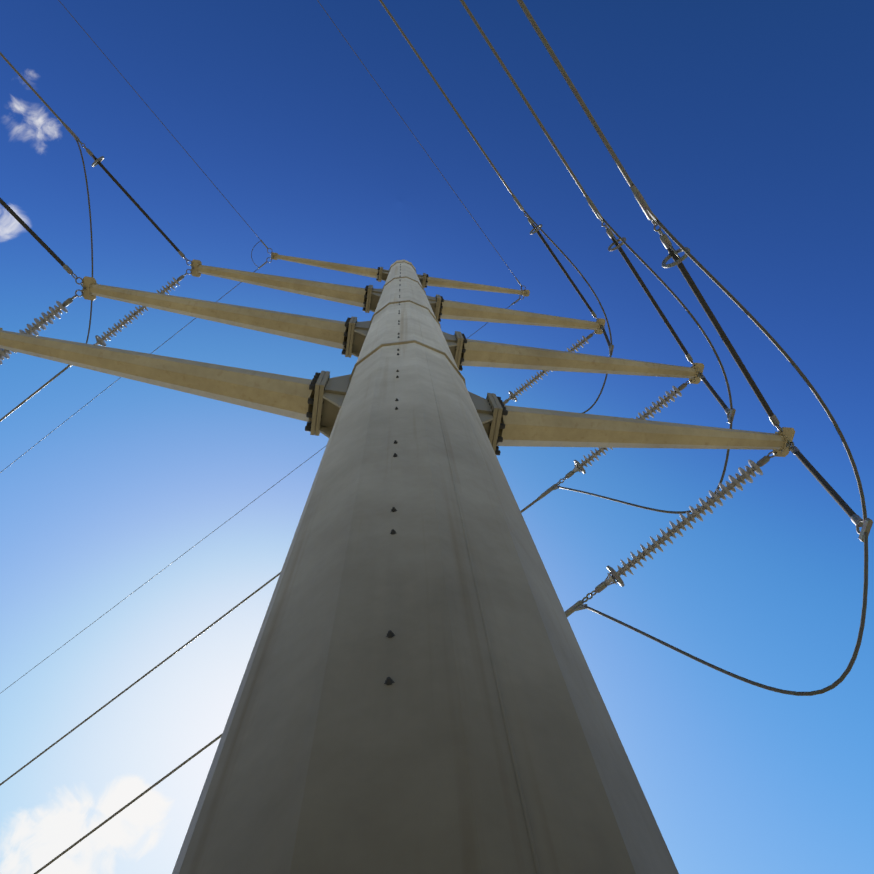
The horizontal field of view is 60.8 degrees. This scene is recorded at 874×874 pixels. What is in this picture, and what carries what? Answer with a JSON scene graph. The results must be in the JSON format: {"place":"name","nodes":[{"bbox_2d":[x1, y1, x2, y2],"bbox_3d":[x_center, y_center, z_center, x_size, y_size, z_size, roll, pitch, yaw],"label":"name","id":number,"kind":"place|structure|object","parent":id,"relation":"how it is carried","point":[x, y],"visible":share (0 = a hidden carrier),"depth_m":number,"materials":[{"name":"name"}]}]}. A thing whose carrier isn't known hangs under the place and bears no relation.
{"place":"outdoors","nodes":[
{"label":"outdoors","id":0,"kind":"place"},
{"bbox_2d":[0,0,867,873],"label":"power lines","id":1,"kind":"object","parent":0,"point":[666,230],"visible":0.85,"depth_m":10.64,"materials":[{"name":"metal"}]},
{"bbox_2d":[0,0,873,873],"label":"sky","id":2,"kind":"structure","parent":0,"point":[745,127],"materials":[{"name":"blue"}]},
{"bbox_3d":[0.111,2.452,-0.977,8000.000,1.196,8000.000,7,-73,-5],"label":"ground","id":3,"kind":"structure","parent":0,"visible":0},
{"bbox_2d":[0,252,794,873],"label":"transmission pole","id":4,"kind":"object","parent":3,"relation":"on","point":[418,690],"visible":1,"depth_m":2.56,"materials":[{"name":"paint"}]},
{"bbox_2d":[0,122,872,616],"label":"insulators","id":5,"kind":"object","parent":4,"relation":"attached to","point":[714,500],"visible":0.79,"depth_m":10.80,"materials":[{"name":"ceramic"}]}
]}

